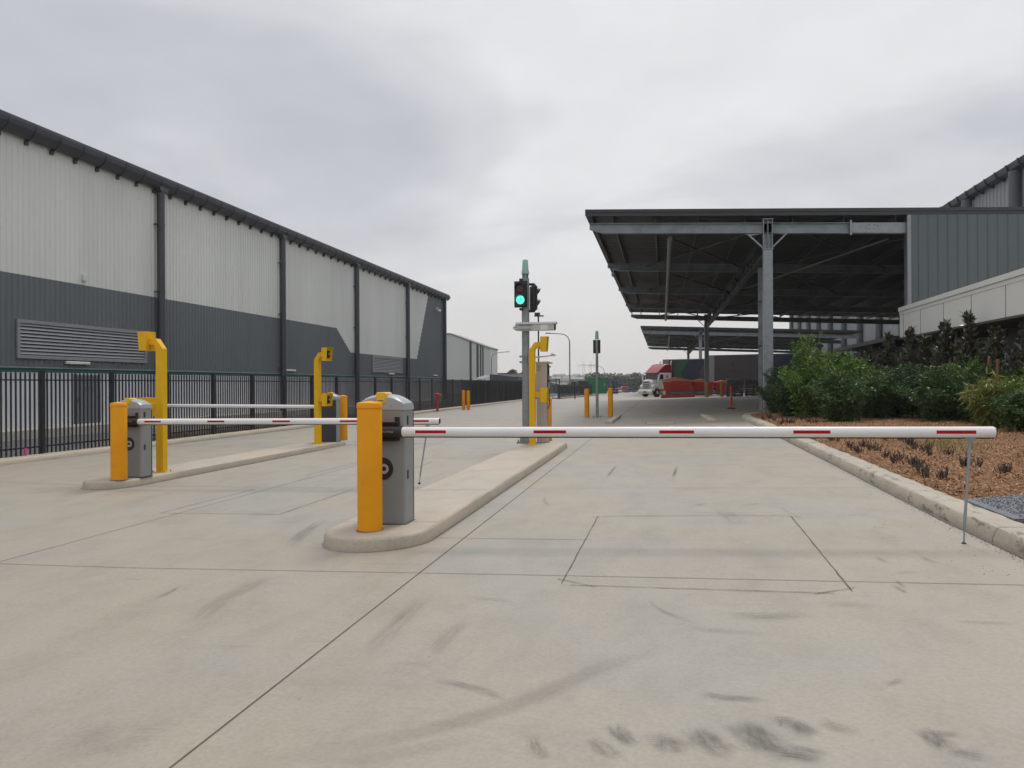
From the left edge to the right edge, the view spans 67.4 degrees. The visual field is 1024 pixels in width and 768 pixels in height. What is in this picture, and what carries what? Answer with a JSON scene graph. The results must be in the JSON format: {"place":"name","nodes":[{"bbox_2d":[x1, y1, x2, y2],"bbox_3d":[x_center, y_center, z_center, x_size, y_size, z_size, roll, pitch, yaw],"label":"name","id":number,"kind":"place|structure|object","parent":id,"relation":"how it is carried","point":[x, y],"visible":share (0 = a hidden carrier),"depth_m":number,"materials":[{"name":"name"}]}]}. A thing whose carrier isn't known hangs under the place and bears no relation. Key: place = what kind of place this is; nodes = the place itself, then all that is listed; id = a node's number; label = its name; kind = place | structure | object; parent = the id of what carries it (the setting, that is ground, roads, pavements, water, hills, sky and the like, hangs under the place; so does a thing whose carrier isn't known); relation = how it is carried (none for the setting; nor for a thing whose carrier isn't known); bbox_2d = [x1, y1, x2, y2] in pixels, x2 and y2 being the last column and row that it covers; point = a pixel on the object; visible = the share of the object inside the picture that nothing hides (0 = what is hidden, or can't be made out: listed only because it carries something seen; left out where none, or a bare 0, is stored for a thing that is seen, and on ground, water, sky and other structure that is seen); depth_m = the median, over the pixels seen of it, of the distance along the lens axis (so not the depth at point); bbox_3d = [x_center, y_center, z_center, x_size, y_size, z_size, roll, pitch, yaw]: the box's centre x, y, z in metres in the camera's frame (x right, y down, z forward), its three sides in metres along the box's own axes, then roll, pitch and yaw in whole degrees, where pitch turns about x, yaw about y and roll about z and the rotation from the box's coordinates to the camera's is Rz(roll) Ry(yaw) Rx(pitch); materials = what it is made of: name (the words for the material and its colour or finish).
{"place":"outdoors","nodes":[
{"label":"outdoors","id":0,"kind":"place"},
{"bbox_2d":[0,109,449,440],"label":"warehouse","id":1,"kind":"structure","parent":0,"point":[104,257],"depth_m":36.18,"materials":[{"name":"metal"}]},
{"bbox_2d":[74,374,100,423],"bbox_3d":[-17.241,0.590,31.219,0.080,2.000,1.450,0,0,11],"label":"door","id":2,"kind":"structure","parent":1,"relation":"in","point":[74,374],"depth_m":31.16,"materials":[{"name":"metal"}]},
{"bbox_2d":[2,393,562,457],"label":"asphalt yard","id":3,"kind":"structure","parent":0,"point":[32,444],"depth_m":26.07,"materials":[{"name":"grey asphalt"}]},
{"bbox_2d":[474,374,521,380],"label":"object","id":4,"kind":"object","parent":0,"point":[492,377],"visible":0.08,"depth_m":119.33,"materials":[{"name":"white paint"}]},
{"bbox_2d":[0,390,1023,767],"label":"concrete pavement","id":5,"kind":"structure","parent":0,"point":[470,650],"depth_m":5.37,"materials":[{"name":"beige concrete"}]},
{"bbox_2d":[82,441,345,489],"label":"traffic island","id":6,"kind":"structure","parent":5,"relation":"on","point":[188,468],"depth_m":16.72,"materials":[{"name":"concrete"}]},
{"bbox_2d":[110,402,127,480],"bbox_3d":[-7.101,1.024,13.873,0.311,1.414,0.311,0,0,11],"label":"bollard","id":7,"kind":"object","parent":6,"relation":"on","point":[118,446],"visible":1,"depth_m":13.76,"materials":[{"name":"yellow metal"}]},
{"bbox_2d":[136,331,170,472],"bbox_3d":[-7.029,0.350,15.126,0.585,2.761,0.308,0,0,11],"label":"intercom post","id":8,"kind":"object","parent":6,"relation":"on","point":[148,341],"visible":0.8,"depth_m":15.03,"materials":[{"name":"yellow metal"}]},
{"bbox_2d":[167,392,340,441],"bbox_3d":[-8.293,1.002,23.572,6.452,1.468,0.458,0,0,12],"label":"boom barrier","id":9,"kind":"object","parent":6,"relation":"on","point":[330,433],"visible":0.75,"depth_m":22.94,"materials":[{"name":"white metal"}]},
{"bbox_2d":[121,398,440,483],"bbox_3d":[-4.289,0.979,13.712,6.305,1.468,0.458,0,0,12],"label":"boom barrier","id":10,"kind":"object","parent":6,"relation":"on","point":[140,421],"visible":0.76,"depth_m":14.07,"materials":[{"name":"white metal"}]},
{"bbox_2d":[312,347,332,443],"bbox_3d":[-5.451,0.343,22.030,0.585,2.761,0.308,0,0,19],"label":"intercom post","id":11,"kind":"object","parent":6,"relation":"on","point":[325,354],"visible":1,"depth_m":22.00,"materials":[{"name":"yellow metal"}]},
{"bbox_2d":[0,399,521,465],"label":"kerb","id":12,"kind":"structure","parent":5,"relation":"on","point":[45,456],"depth_m":24.39,"materials":[{"name":"concrete"}]},
{"bbox_2d":[0,371,521,457],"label":"palisade fence","id":13,"kind":"object","parent":12,"relation":"on","point":[485,391],"visible":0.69,"depth_m":26.86,"materials":[{"name":"black metal"}]},
{"bbox_2d":[340,395,347,439],"bbox_3d":[-5.179,1.027,23.544,0.296,1.386,0.296,0,0,11],"label":"bollard","id":14,"kind":"object","parent":5,"relation":"on","point":[343,414],"visible":0.78,"depth_m":23.42,"materials":[{"name":"yellow metal"}]},
{"bbox_2d":[435,393,440,411],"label":"fire hydrant","id":15,"kind":"object","parent":5,"relation":"on","point":[437,401],"visible":1,"depth_m":52.12,"materials":[{"name":"red metal"}]},
{"bbox_2d":[323,443,566,551],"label":"traffic island","id":16,"kind":"structure","parent":5,"relation":"on","point":[442,505],"depth_m":10.27,"materials":[{"name":"concrete"}]},
{"bbox_2d":[356,400,383,532],"bbox_3d":[-1.517,0.867,8.192,0.296,1.386,0.296,0,0,11],"label":"bollard","id":17,"kind":"object","parent":16,"relation":"on","point":[369,472],"visible":1,"depth_m":8.08,"materials":[{"name":"yellow metal"}]},
{"bbox_2d":[514,260,540,443],"bbox_3d":[0.417,-0.861,20.226,0.660,4.850,0.632,0,0,11],"label":"traffic light","id":18,"kind":"object","parent":16,"relation":"on","point":[524,293],"visible":0.94,"depth_m":20.22,"materials":[{"name":"metal"}]},
{"bbox_2d":[513,321,556,330],"bbox_3d":[0.593,-1.503,20.055,1.165,0.222,0.255,0,0,11],"label":"plate reader camera","id":19,"kind":"object","parent":18,"relation":"attached to","point":[535,326],"visible":1,"depth_m":19.96,"materials":[{"name":"white plastic"}]},
{"bbox_2d":[519,353,555,362],"bbox_3d":[0.684,-0.675,20.182,0.970,0.255,0.162,0,0,7],"label":"arm lamp","id":20,"kind":"object","parent":18,"relation":"attached to","point":[536,357],"visible":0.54,"depth_m":20.14,"materials":[{"name":"grey metal"}]},
{"bbox_2d":[526,336,548,444],"bbox_3d":[0.662,0.174,19.659,0.585,2.761,0.308,0,0,11],"label":"intercom post","id":21,"kind":"object","parent":16,"relation":"on","point":[542,346],"visible":1,"depth_m":19.61,"materials":[{"name":"yellow metal"}]},
{"bbox_2d":[536,361,552,442],"bbox_3d":[0.855,0.479,20.315,0.429,2.142,0.380,0,0,11],"label":"payment cabinet","id":22,"kind":"object","parent":16,"relation":"on","point":[543,379],"visible":0.81,"depth_m":20.17,"materials":[{"name":"silver metal"}]},
{"bbox_2d":[362,392,996,543],"bbox_3d":[1.441,0.810,8.006,6.452,1.468,0.458,0,0,12],"label":"boom barrier","id":23,"kind":"object","parent":16,"relation":"on","point":[400,432],"visible":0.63,"depth_m":8.06,"materials":[{"name":"white metal"}]},
{"bbox_2d":[462,390,464,409],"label":"bollard","id":24,"kind":"object","parent":5,"relation":"on","point":[463,399],"visible":1,"depth_m":55.33,"materials":[{"name":"yellow metal"}]},
{"bbox_2d":[467,391,469,409],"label":"bollard","id":25,"kind":"object","parent":5,"relation":"on","point":[468,400],"visible":1,"depth_m":55.27,"materials":[{"name":"yellow metal"}]},
{"bbox_2d":[0,399,1015,767],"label":"pavement joints","id":26,"kind":"object","parent":5,"relation":"on","point":[392,593],"visible":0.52,"depth_m":6.71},
{"bbox_2d":[161,462,854,593],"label":"saw cuts","id":27,"kind":"object","parent":5,"relation":"on","point":[675,515],"visible":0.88,"depth_m":7.78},
{"bbox_2d":[534,313,543,361],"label":"floodlight mast","id":28,"kind":"object","parent":5,"relation":"on","point":[538,315],"visible":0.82,"depth_m":70.78,"materials":[{"name":"black metal"}]},
{"bbox_2d":[548,397,551,440],"bbox_3d":[0.955,0.951,20.886,0.296,1.192,0.296,0,0,11],"label":"bollard","id":29,"kind":"object","parent":5,"relation":"on","point":[550,416],"visible":0.18,"depth_m":20.79,"materials":[{"name":"yellow metal"}]},
{"bbox_2d":[545,333,569,383],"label":"street lamp","id":30,"kind":"object","parent":5,"relation":"on","point":[569,351],"visible":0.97,"depth_m":104.36,"materials":[{"name":"grey metal"}]},
{"bbox_2d":[163,408,952,757],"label":"tyre marks","id":31,"kind":"object","parent":5,"relation":"on","point":[755,728],"visible":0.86,"depth_m":3.42,"materials":[{"name":"grey rubber"}]},
{"bbox_2d":[126,404,1023,558],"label":"kerb dirt","id":32,"kind":"structure","parent":5,"relation":"on","point":[781,438],"depth_m":10.64,"materials":[{"name":"brown"}]},
{"bbox_2d":[558,384,591,398],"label":"steel fence","id":33,"kind":"object","parent":5,"relation":"on","point":[566,390],"visible":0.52,"depth_m":101.07,"materials":[{"name":"grey metal"}]},
{"bbox_2d":[560,394,595,398],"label":"kerb","id":34,"kind":"structure","parent":5,"relation":"on","point":[576,396],"depth_m":99.61,"materials":[{"name":"concrete"}]},
{"bbox_2d":[584,389,588,416],"bbox_3d":[3.828,0.966,39.270,0.281,1.455,0.281,0,0,11],"label":"bollard","id":35,"kind":"object","parent":5,"relation":"on","point":[586,402],"visible":0.93,"depth_m":39.17,"materials":[{"name":"yellow metal"}]},
{"bbox_2d":[593,331,600,416],"bbox_3d":[4.274,-0.496,38.620,0.440,4.340,0.400,0,0,11],"label":"signal pole","id":36,"kind":"object","parent":5,"relation":"on","point":[596,346],"visible":1,"depth_m":38.56,"materials":[{"name":"metal"}]},
{"bbox_2d":[550,379,644,392],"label":"fence","id":37,"kind":"object","parent":5,"relation":"on","point":[635,384],"visible":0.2,"depth_m":260.43,"materials":[{"name":"grey"}]},
{"bbox_2d":[587,378,608,393],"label":"skip bin","id":38,"kind":"object","parent":5,"relation":"on","point":[602,385],"visible":0.91,"depth_m":132.41,"materials":[{"name":"green metal"}]},
{"bbox_2d":[608,388,612,416],"bbox_3d":[4.960,0.916,38.679,0.281,1.469,0.281,0,0,11],"label":"bollard","id":39,"kind":"object","parent":5,"relation":"on","point":[610,402],"visible":0.94,"depth_m":38.57,"materials":[{"name":"yellow metal"}]},
{"bbox_2d":[605,415,620,423],"bbox_3d":[4.612,1.611,34.814,0.340,0.170,6.300,0,0,11],"label":"kerb stub","id":40,"kind":"object","parent":5,"relation":"on","point":[613,419],"visible":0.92,"depth_m":33.26,"materials":[{"name":"concrete"}]},
{"bbox_2d":[612,380,617,393],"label":"crate stack","id":41,"kind":"object","parent":5,"relation":"on","point":[614,383],"visible":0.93,"depth_m":136.62,"materials":[{"name":"blue paint"}]},
{"bbox_2d":[622,388,636,392],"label":"parked car","id":42,"kind":"object","parent":5,"relation":"on","point":[629,390],"visible":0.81,"depth_m":228.66,"materials":[{"name":"blue paint"}]},
{"bbox_2d":[638,361,671,396],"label":"truck","id":43,"kind":"object","parent":5,"relation":"on","point":[656,375],"visible":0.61,"depth_m":90.92,"materials":[{"name":"white paint"}]},
{"bbox_2d":[646,422,673,423],"bbox_3d":[5.911,1.557,30.685,1.126,0.039,1.325,0,0,11],"label":"pit cover","id":44,"kind":"object","parent":5,"relation":"on","point":[660,423],"visible":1,"depth_m":30.68,"materials":[{"name":"metal"}]},
{"bbox_2d":[662,377,691,394],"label":"skip bin","id":45,"kind":"object","parent":5,"relation":"on","point":[676,386],"visible":0.74,"depth_m":83.09,"materials":[{"name":"red metal"}]},
{"bbox_2d":[663,359,714,395],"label":"semi trailer","id":46,"kind":"object","parent":5,"relation":"on","point":[690,369],"visible":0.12,"depth_m":91.13,"materials":[{"name":"metal"}]},
{"bbox_2d":[661,390,725,397],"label":"guard rail","id":47,"kind":"object","parent":5,"relation":"on","point":[664,393],"visible":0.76,"depth_m":82.15,"materials":[{"name":"grey metal"}]},
{"bbox_2d":[690,379,713,394],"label":"skip bin","id":48,"kind":"object","parent":5,"relation":"on","point":[698,386],"visible":0.73,"depth_m":83.68,"materials":[{"name":"red metal"}]},
{"bbox_2d":[700,414,716,422],"bbox_3d":[8.365,1.469,32.755,0.300,0.170,5.705,0,0,10],"label":"kerb stub","id":49,"kind":"object","parent":5,"relation":"on","point":[708,418],"visible":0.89,"depth_m":31.75,"materials":[{"name":"concrete"}]},
{"bbox_2d":[712,380,732,394],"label":"skip bin","id":50,"kind":"object","parent":5,"relation":"on","point":[717,387],"visible":0.47,"depth_m":83.52,"materials":[{"name":"red metal"}]},
{"bbox_2d":[727,387,735,408],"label":"delineator","id":51,"kind":"object","parent":5,"relation":"on","point":[731,407],"visible":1,"depth_m":43.99,"materials":[{"name":"plastic"}]},
{"bbox_2d":[725,379,743,396],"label":"pallet stack","id":52,"kind":"object","parent":5,"relation":"on","point":[737,392],"visible":0.97,"depth_m":77.53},
{"bbox_2d":[744,378,757,395],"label":"pallet stack","id":53,"kind":"object","parent":5,"relation":"on","point":[752,392],"visible":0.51,"depth_m":77.23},
{"bbox_2d":[641,326,862,358],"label":"truck canopy","id":54,"kind":"object","parent":5,"relation":"on","point":[690,339],"visible":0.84,"depth_m":110.43,"materials":[{"name":"metal"}]},
{"bbox_2d":[709,352,825,388],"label":"semi trailer","id":55,"kind":"object","parent":5,"relation":"on","point":[725,367],"visible":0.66,"depth_m":87.36,"materials":[{"name":"black metal"}]},
{"bbox_2d":[585,207,1023,411],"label":"truck canopy","id":56,"kind":"object","parent":5,"relation":"on","point":[765,265],"visible":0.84,"depth_m":43.71,"materials":[{"name":"metal"}]},
{"bbox_2d":[741,412,1023,556],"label":"kerb","id":57,"kind":"structure","parent":5,"relation":"on","point":[1002,531],"depth_m":9.17,"materials":[{"name":"concrete"}]},
{"bbox_2d":[821,462,1023,575],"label":"grit","id":58,"kind":"object","parent":5,"relation":"on","point":[934,520],"visible":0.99,"depth_m":8.25,"materials":[{"name":"gravel"}]},
{"bbox_2d":[834,214,1023,373],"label":"office building","id":59,"kind":"structure","parent":5,"relation":"on","point":[954,265],"depth_m":31.92,"materials":[{"name":"grey metal"}]},
{"bbox_2d":[0,0,1023,375],"label":"sky","id":60,"kind":"structure","parent":0,"point":[445,146],"materials":[{"name":"grey"}]},
{"bbox_2d":[751,412,1023,499],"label":"mulch bed","id":61,"kind":"object","parent":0,"point":[995,479],"visible":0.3,"depth_m":13.32,"materials":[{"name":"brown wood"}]},
{"bbox_2d":[752,364,791,413],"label":"shrub","id":62,"kind":"object","parent":61,"relation":"on","point":[769,401],"visible":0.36,"depth_m":32.01,"materials":[{"name":"green plant"}]},
{"bbox_2d":[763,376,795,415],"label":"shrub","id":63,"kind":"object","parent":61,"relation":"on","point":[778,390],"visible":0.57,"depth_m":28.69,"materials":[{"name":"green plant"}]},
{"bbox_2d":[777,329,841,416],"bbox_3d":[10.900,-0.331,28.076,2.423,3.301,2.531,0,0,11],"label":"shrub","id":64,"kind":"object","parent":61,"relation":"on","point":[804,404],"visible":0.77,"depth_m":27.80,"materials":[{"name":"green plant"}]},
{"bbox_2d":[798,349,877,417],"bbox_3d":[11.721,0.021,27.346,2.541,2.607,2.906,0,0,-38],"label":"shrub","id":65,"kind":"object","parent":61,"relation":"on","point":[845,365],"visible":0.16,"depth_m":27.18,"materials":[{"name":"green plant"}]},
{"bbox_2d":[805,369,875,421],"bbox_3d":[10.645,0.380,25.038,2.210,1.836,2.527,0,0,11],"label":"shrub","id":66,"kind":"object","parent":61,"relation":"on","point":[835,398],"visible":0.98,"depth_m":24.69,"materials":[{"name":"green plant"}]},
{"bbox_2d":[835,355,883,412],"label":"shrub","id":67,"kind":"object","parent":61,"relation":"on","point":[869,369],"visible":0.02,"depth_m":28.72,"materials":[{"name":"green plant"}]},
{"bbox_2d":[859,345,877,375],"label":"shrub","id":68,"kind":"object","parent":61,"relation":"on","point":[868,350],"visible":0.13,"depth_m":31.31,"materials":[{"name":"green plant"}]},
{"bbox_2d":[850,368,907,417],"bbox_3d":[12.109,0.355,25.650,2.527,1.799,2.209,0,0,-25],"label":"shrub","id":69,"kind":"object","parent":61,"relation":"on","point":[876,405],"visible":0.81,"depth_m":25.32,"materials":[{"name":"green plant"}]},
{"bbox_2d":[858,363,909,417],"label":"shrub","id":70,"kind":"object","parent":61,"relation":"on","point":[898,411],"visible":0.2,"depth_m":25.92,"materials":[{"name":"green plant"}]},
{"bbox_2d":[870,331,902,380],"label":"shrub","id":71,"kind":"object","parent":61,"relation":"on","point":[887,356],"visible":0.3,"depth_m":30.79,"materials":[{"name":"green plant"}]},
{"bbox_2d":[889,451,901,463],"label":"succulent","id":72,"kind":"object","parent":61,"relation":"on","point":[893,458],"visible":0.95,"depth_m":12.51,"materials":[{"name":"plant"}]},
{"bbox_2d":[892,451,907,460],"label":"succulent","id":73,"kind":"object","parent":61,"relation":"on","point":[899,457],"visible":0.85,"depth_m":12.73,"materials":[{"name":"plant"}]},
{"bbox_2d":[893,326,920,375],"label":"shrub","id":74,"kind":"object","parent":61,"relation":"on","point":[908,353],"visible":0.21,"depth_m":29.25,"materials":[{"name":"green plant"}]},
{"bbox_2d":[882,360,943,416],"bbox_3d":[13.375,0.191,25.015,2.653,1.983,2.320,0,0,-11],"label":"shrub","id":75,"kind":"object","parent":61,"relation":"on","point":[910,409],"visible":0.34,"depth_m":24.80,"materials":[{"name":"green plant"}]},
{"bbox_2d":[905,334,936,376],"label":"shrub","id":76,"kind":"object","parent":61,"relation":"on","point":[925,356],"visible":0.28,"depth_m":27.61,"materials":[{"name":"green plant"}]},
{"bbox_2d":[911,456,931,472],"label":"succulent","id":77,"kind":"object","parent":61,"relation":"on","point":[917,467],"visible":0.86,"depth_m":11.17,"materials":[{"name":"plant"}]},
{"bbox_2d":[917,440,934,451],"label":"succulent","id":78,"kind":"object","parent":61,"relation":"on","point":[925,447],"visible":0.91,"depth_m":13.90,"materials":[{"name":"grey plant"}]},
{"bbox_2d":[892,363,962,420],"bbox_3d":[12.956,0.267,23.353,2.302,1.827,2.405,0,0,-40],"label":"shrub","id":79,"kind":"object","parent":61,"relation":"on","point":[936,403],"visible":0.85,"depth_m":23.13,"materials":[{"name":"green plant"}]},
{"bbox_2d":[842,417,1022,456],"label":"grass tufts","id":80,"kind":"object","parent":61,"relation":"on","point":[944,447],"visible":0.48,"depth_m":14.75,"materials":[{"name":"plant"}]},
{"bbox_2d":[935,465,948,478],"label":"succulent","id":81,"kind":"object","parent":61,"relation":"on","point":[941,474],"visible":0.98,"depth_m":10.43,"materials":[{"name":"green plant"}]},
{"bbox_2d":[928,318,961,373],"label":"shrub","id":82,"kind":"object","parent":61,"relation":"on","point":[943,354],"visible":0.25,"depth_m":25.93,"materials":[{"name":"green plant"}]},
{"bbox_2d":[919,356,985,418],"bbox_3d":[13.808,0.169,23.567,2.653,2.112,2.320,0,0,-8],"label":"shrub","id":83,"kind":"object","parent":61,"relation":"on","point":[963,368],"visible":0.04,"depth_m":23.34,"materials":[{"name":"green plant"}]},
{"bbox_2d":[946,309,986,370],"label":"shrub","id":84,"kind":"object","parent":61,"relation":"on","point":[969,347],"visible":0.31,"depth_m":24.18,"materials":[{"name":"green plant"}]},
{"bbox_2d":[959,453,974,466],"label":"succulent","id":85,"kind":"object","parent":61,"relation":"on","point":[964,461],"visible":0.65,"depth_m":11.69,"materials":[{"name":"grey plant"}]},
{"bbox_2d":[970,456,983,467],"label":"succulent","id":86,"kind":"object","parent":61,"relation":"on","point":[979,463],"visible":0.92,"depth_m":11.55,"materials":[{"name":"grey plant"}]},
{"bbox_2d":[944,360,1017,422],"bbox_3d":[13.444,0.236,21.794,2.099,1.928,2.401,0,0,19],"label":"shrub","id":87,"kind":"object","parent":61,"relation":"on","point":[960,384],"visible":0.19,"depth_m":21.91,"materials":[{"name":"green plant"}]},
{"bbox_2d":[953,366,1022,427],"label":"shrub","id":88,"kind":"object","parent":61,"relation":"on","point":[984,415],"visible":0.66,"depth_m":19.48,"materials":[{"name":"green plant"}]},
{"bbox_2d":[976,325,1013,375],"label":"shrub","id":89,"kind":"object","parent":61,"relation":"on","point":[997,338],"visible":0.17,"depth_m":22.74,"materials":[{"name":"green plant"}]},
{"bbox_2d":[996,359,999,383],"bbox_3d":[13.368,0.242,21.126,0.090,1.850,0.086,0,0,11],"label":"timber stake","id":90,"kind":"object","parent":61,"relation":"on","point":[997,366],"visible":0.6,"depth_m":21.09,"materials":[{"name":"brown wood"}]},
{"bbox_2d":[981,387,1023,430],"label":"shrub","id":91,"kind":"object","parent":61,"relation":"on","point":[1010,408],"visible":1,"depth_m":17.90,"materials":[{"name":"green plant"}]},
{"bbox_2d":[994,462,1011,473],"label":"succulent","id":92,"kind":"object","parent":61,"relation":"on","point":[1005,469],"visible":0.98,"depth_m":10.51,"materials":[{"name":"plant"}]},
{"bbox_2d":[990,362,1023,388],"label":"shrub","id":93,"kind":"object","parent":61,"relation":"on","point":[1017,377],"visible":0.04,"depth_m":20.10,"materials":[{"name":"green plant"}]},
{"bbox_2d":[997,368,1023,398],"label":"shrub","id":94,"kind":"object","parent":61,"relation":"on","point":[1014,386],"visible":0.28,"depth_m":18.81,"materials":[{"name":"green plant"}]},
{"bbox_2d":[1004,319,1023,377],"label":"shrub","id":95,"kind":"object","parent":61,"relation":"on","point":[1019,354],"visible":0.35,"depth_m":21.46,"materials":[{"name":"green plant"}]},
{"bbox_2d":[789,155,1023,365],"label":"warehouse","id":96,"kind":"structure","parent":0,"point":[1003,187],"depth_m":69.57,"materials":[{"name":"grey metal"}]},
{"bbox_2d":[963,495,1023,523],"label":"gravel path","id":97,"kind":"structure","parent":0,"point":[1002,512],"depth_m":8.18,"materials":[{"name":"grey gravel"}]},
{"bbox_3d":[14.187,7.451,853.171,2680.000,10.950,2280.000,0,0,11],"label":"ground","id":98,"kind":"structure","parent":0,"visible":0},
{"bbox_2d":[447,333,497,393],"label":"warehouse","id":99,"kind":"structure","parent":98,"relation":"on","point":[467,358],"depth_m":154.75,"materials":[{"name":"grey metal"}]},
{"bbox_2d":[498,373,521,375],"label":"shed","id":100,"kind":"structure","parent":98,"relation":"on","point":[511,374],"depth_m":173.39,"materials":[{"name":"grey metal"}]},
{"bbox_2d":[584,372,622,378],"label":"tree","id":101,"kind":"object","parent":98,"relation":"on","point":[599,376],"visible":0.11,"depth_m":330.71,"materials":[{"name":"green plant"}]},
{"bbox_2d":[626,372,645,378],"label":"tree","id":102,"kind":"object","parent":98,"relation":"on","point":[633,375],"visible":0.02,"depth_m":327.39,"materials":[{"name":"green plant"}]},
{"bbox_3d":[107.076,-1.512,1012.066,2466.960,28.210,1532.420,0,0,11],"label":"hills","id":103,"kind":"structure","parent":0,"visible":0},
{"bbox_2d":[549,372,643,381],"bbox_3d":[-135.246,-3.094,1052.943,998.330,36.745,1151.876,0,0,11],"label":"distant woodland","id":104,"kind":"object","parent":103,"relation":"on","point":[554,375],"visible":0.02,"depth_m":1374.42,"materials":[{"name":"green plant"}]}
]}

